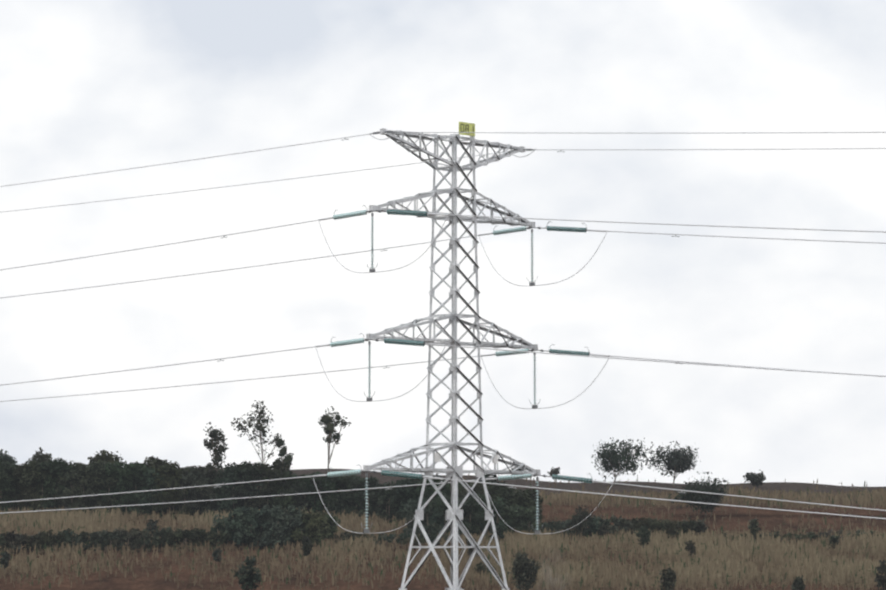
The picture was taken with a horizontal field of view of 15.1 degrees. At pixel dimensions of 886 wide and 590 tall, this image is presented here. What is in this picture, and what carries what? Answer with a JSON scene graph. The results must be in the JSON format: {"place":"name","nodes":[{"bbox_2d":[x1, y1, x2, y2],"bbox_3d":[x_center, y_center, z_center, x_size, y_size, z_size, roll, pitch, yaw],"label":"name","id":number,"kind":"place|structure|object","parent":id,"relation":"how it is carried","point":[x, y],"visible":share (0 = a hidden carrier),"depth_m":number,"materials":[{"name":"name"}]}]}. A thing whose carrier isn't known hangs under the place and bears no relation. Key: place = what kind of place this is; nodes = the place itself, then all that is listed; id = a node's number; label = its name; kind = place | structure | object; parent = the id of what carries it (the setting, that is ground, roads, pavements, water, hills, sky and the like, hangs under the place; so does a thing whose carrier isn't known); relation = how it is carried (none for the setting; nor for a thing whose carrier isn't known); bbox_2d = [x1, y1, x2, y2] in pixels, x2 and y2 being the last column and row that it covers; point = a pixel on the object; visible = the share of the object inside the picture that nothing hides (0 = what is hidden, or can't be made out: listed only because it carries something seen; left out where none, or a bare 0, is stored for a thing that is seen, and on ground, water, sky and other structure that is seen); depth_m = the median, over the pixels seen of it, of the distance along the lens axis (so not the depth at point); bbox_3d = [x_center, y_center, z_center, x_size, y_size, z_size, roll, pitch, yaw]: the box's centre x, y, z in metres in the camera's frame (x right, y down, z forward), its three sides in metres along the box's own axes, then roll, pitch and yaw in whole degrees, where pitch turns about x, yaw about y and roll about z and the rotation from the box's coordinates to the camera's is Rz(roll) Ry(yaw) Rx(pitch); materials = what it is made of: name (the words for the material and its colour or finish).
{"place":"outdoors","nodes":[
{"label":"outdoors","id":0,"kind":"place"},
{"bbox_2d":[0,465,885,589],"bbox_3d":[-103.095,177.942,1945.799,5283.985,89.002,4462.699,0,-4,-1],"label":"terrain","id":1,"kind":"structure","parent":0,"point":[771,518],"depth_m":333.62,"materials":[{"name":"soil"}]},
{"bbox_2d":[0,550,10,571],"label":"bush","id":2,"kind":"object","parent":1,"relation":"on","point":[5,558],"visible":1,"depth_m":307.81,"materials":[{"name":"green plant"}]},
{"bbox_2d":[0,449,17,465],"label":"tree","id":3,"kind":"object","parent":1,"relation":"on","point":[6,457],"visible":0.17,"depth_m":394.38,"materials":[{"name":"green plant"}]},
{"bbox_2d":[24,447,52,465],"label":"tree","id":4,"kind":"object","parent":1,"relation":"on","point":[38,455],"visible":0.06,"depth_m":394.78,"materials":[{"name":"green plant"}]},
{"bbox_2d":[87,450,126,464],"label":"tree","id":5,"kind":"object","parent":1,"relation":"on","point":[105,457],"visible":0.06,"depth_m":391.93,"materials":[{"name":"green plant"}]},
{"bbox_2d":[0,527,230,553],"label":"bush row","id":6,"kind":"object","parent":1,"relation":"on","point":[117,538],"visible":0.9,"depth_m":332.95,"materials":[{"name":"green plant"}]},
{"bbox_2d":[146,519,157,540],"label":"bush","id":7,"kind":"object","parent":1,"relation":"on","point":[152,525],"visible":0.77,"depth_m":343.95,"materials":[{"name":"green plant"}]},
{"bbox_2d":[143,456,169,471],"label":"tree","id":8,"kind":"object","parent":1,"relation":"on","point":[156,462],"visible":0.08,"depth_m":391.89,"materials":[{"name":"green plant"}]},
{"bbox_2d":[203,422,228,469],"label":"tall tree","id":9,"kind":"object","parent":1,"relation":"on","point":[214,434],"visible":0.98,"depth_m":431.54,"materials":[{"name":"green plant"}]},
{"bbox_2d":[212,548,221,561],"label":"bush","id":10,"kind":"object","parent":1,"relation":"on","point":[215,554],"visible":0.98,"depth_m":320.37,"materials":[{"name":"green plant"}]},
{"bbox_2d":[231,555,261,589],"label":"bush","id":11,"kind":"object","parent":1,"relation":"on","point":[249,578],"visible":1,"depth_m":281.56,"materials":[{"name":"green plant"}]},
{"bbox_2d":[230,400,284,463],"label":"tall tree","id":12,"kind":"object","parent":1,"relation":"on","point":[258,425],"visible":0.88,"depth_m":432.64,"materials":[{"name":"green plant"}]},
{"bbox_2d":[0,458,544,524],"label":"hedge tree line","id":13,"kind":"object","parent":1,"relation":"on","point":[55,478],"visible":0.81,"depth_m":377.13,"materials":[{"name":"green plant"}]},
{"bbox_2d":[211,504,340,549],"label":"hedge","id":14,"kind":"object","parent":1,"relation":"on","point":[255,525],"visible":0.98,"depth_m":338.15,"materials":[{"name":"green plant"}]},
{"bbox_2d":[274,438,293,471],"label":"tall tree","id":15,"kind":"object","parent":1,"relation":"on","point":[287,459],"visible":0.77,"depth_m":420.84,"materials":[{"name":"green plant"}]},
{"bbox_2d":[301,535,312,562],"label":"bush","id":16,"kind":"object","parent":1,"relation":"on","point":[306,546],"visible":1,"depth_m":321.61,"materials":[{"name":"green plant"}]},
{"bbox_2d":[318,406,351,471],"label":"tall tree","id":17,"kind":"object","parent":1,"relation":"on","point":[327,420],"visible":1,"depth_m":421.34,"materials":[{"name":"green plant"}]},
{"bbox_2d":[300,530,459,546],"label":"bush row","id":18,"kind":"object","parent":1,"relation":"on","point":[391,538],"visible":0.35,"depth_m":340.26,"materials":[{"name":"green plant"}]},
{"bbox_2d":[410,473,449,483],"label":"tree","id":19,"kind":"object","parent":1,"relation":"on","point":[437,475],"visible":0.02,"depth_m":384.63,"materials":[{"name":"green plant"}]},
{"bbox_2d":[424,522,438,548],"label":"bush","id":20,"kind":"object","parent":1,"relation":"on","point":[432,531],"visible":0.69,"depth_m":331.00,"materials":[{"name":"green plant"}]},
{"bbox_2d":[0,474,885,589],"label":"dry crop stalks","id":21,"kind":"object","parent":1,"relation":"on","point":[710,560],"visible":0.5,"depth_m":327.67,"materials":[{"name":"brown plant"}]},
{"bbox_2d":[363,128,540,589],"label":"transmission tower","id":22,"kind":"structure","parent":1,"relation":"on","point":[454,510],"depth_m":155.58,"materials":[{"name":"metal"}]},
{"bbox_2d":[0,130,885,211],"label":"earth wires","id":23,"kind":"object","parent":22,"relation":"attached to","point":[448,159],"visible":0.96,"depth_m":156.64,"materials":[{"name":"silver metal"}]},
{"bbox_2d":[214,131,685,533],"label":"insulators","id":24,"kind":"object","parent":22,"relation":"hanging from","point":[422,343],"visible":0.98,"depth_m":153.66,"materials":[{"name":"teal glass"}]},
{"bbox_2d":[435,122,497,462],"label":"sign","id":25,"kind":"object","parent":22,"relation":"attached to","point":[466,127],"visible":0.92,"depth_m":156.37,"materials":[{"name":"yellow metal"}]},
{"bbox_2d":[400,493,539,539],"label":"hedge","id":26,"kind":"object","parent":1,"relation":"on","point":[475,522],"visible":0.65,"depth_m":346.67,"materials":[{"name":"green plant"}]},
{"bbox_2d":[466,538,477,556],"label":"bush","id":27,"kind":"object","parent":1,"relation":"on","point":[470,550],"visible":0.4,"depth_m":320.61,"materials":[{"name":"green plant"}]},
{"bbox_2d":[473,561,498,576],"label":"bush","id":28,"kind":"object","parent":1,"relation":"on","point":[480,567],"visible":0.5,"depth_m":306.10,"materials":[{"name":"green plant"}]},
{"bbox_2d":[467,474,504,484],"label":"tree","id":29,"kind":"object","parent":1,"relation":"on","point":[488,475],"visible":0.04,"depth_m":378.27,"materials":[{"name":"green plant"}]},
{"bbox_2d":[489,524,504,541],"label":"bush","id":30,"kind":"object","parent":1,"relation":"on","point":[499,531],"visible":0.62,"depth_m":336.50,"materials":[{"name":"green plant"}]},
{"bbox_2d":[507,551,541,589],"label":"bush","id":31,"kind":"object","parent":1,"relation":"on","point":[521,563],"visible":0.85,"depth_m":282.65,"materials":[{"name":"green plant"}]},
{"bbox_2d":[547,467,559,482],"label":"ridge tree","id":32,"kind":"object","parent":1,"relation":"on","point":[555,472],"visible":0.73,"depth_m":461.08,"materials":[{"name":"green plant"}]},
{"bbox_2d":[571,505,594,533],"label":"bush","id":33,"kind":"object","parent":1,"relation":"on","point":[582,525],"visible":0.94,"depth_m":346.17,"materials":[{"name":"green plant"}]},
{"bbox_2d":[598,525,610,537],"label":"bush","id":34,"kind":"object","parent":1,"relation":"on","point":[602,530],"visible":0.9,"depth_m":344.81,"materials":[{"name":"green plant"}]},
{"bbox_2d":[528,515,709,539],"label":"bush row","id":35,"kind":"object","parent":1,"relation":"on","point":[627,525],"visible":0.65,"depth_m":349.20,"materials":[{"name":"green plant"}]},
{"bbox_2d":[591,438,652,485],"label":"ridge tree","id":36,"kind":"object","parent":1,"relation":"on","point":[614,458],"visible":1,"depth_m":445.70,"materials":[{"name":"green plant"}]},
{"bbox_2d":[634,525,650,546],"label":"bush","id":37,"kind":"object","parent":1,"relation":"on","point":[644,538],"visible":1,"depth_m":334.07,"materials":[{"name":"green plant"}]},
{"bbox_2d":[659,568,677,589],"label":"bush","id":38,"kind":"object","parent":1,"relation":"on","point":[669,577],"visible":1,"depth_m":284.12,"materials":[{"name":"green plant"}]},
{"bbox_2d":[640,441,700,485],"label":"ridge tree","id":39,"kind":"object","parent":1,"relation":"on","point":[679,460],"visible":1,"depth_m":446.32,"materials":[{"name":"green plant"}]},
{"bbox_2d":[662,520,681,538],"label":"bush","id":40,"kind":"object","parent":1,"relation":"on","point":[673,527],"visible":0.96,"depth_m":342.85,"materials":[{"name":"green plant"}]},
{"bbox_2d":[684,540,696,557],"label":"bush","id":41,"kind":"object","parent":1,"relation":"on","point":[690,547],"visible":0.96,"depth_m":322.58,"materials":[{"name":"green plant"}]},
{"bbox_2d":[666,471,730,517],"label":"ridge tree","id":42,"kind":"object","parent":1,"relation":"on","point":[704,486],"visible":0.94,"depth_m":378.04,"materials":[{"name":"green plant"}]},
{"bbox_2d":[743,470,765,486],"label":"ridge tree","id":43,"kind":"object","parent":1,"relation":"on","point":[757,479],"visible":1,"depth_m":437.33,"materials":[{"name":"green plant"}]},
{"bbox_2d":[748,518,760,539],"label":"bush","id":44,"kind":"object","parent":1,"relation":"on","point":[753,526],"visible":1,"depth_m":344.71,"materials":[{"name":"green plant"}]},
{"bbox_2d":[790,575,805,589],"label":"bush","id":45,"kind":"object","parent":1,"relation":"on","point":[798,583],"visible":1,"depth_m":281.59,"materials":[{"name":"green plant"}]},
{"bbox_2d":[720,529,885,544],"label":"bush row","id":46,"kind":"object","parent":1,"relation":"on","point":[811,535],"visible":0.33,"depth_m":346.96,"materials":[{"name":"green plant"}]},
{"bbox_2d":[827,535,838,548],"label":"bush","id":47,"kind":"object","parent":1,"relation":"on","point":[833,538],"visible":0.88,"depth_m":337.56,"materials":[{"name":"green plant"}]},
{"bbox_2d":[874,560,885,589],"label":"bush","id":48,"kind":"object","parent":1,"relation":"on","point":[881,568],"visible":1,"depth_m":281.89,"materials":[{"name":"green plant"}]},
{"bbox_2d":[0,213,885,533],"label":"conductors","id":49,"kind":"structure","parent":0,"point":[608,357],"depth_m":155.03,"materials":[{"name":"silver metal"}]},
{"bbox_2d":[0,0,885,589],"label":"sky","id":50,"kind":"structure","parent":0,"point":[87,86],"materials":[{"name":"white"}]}
]}

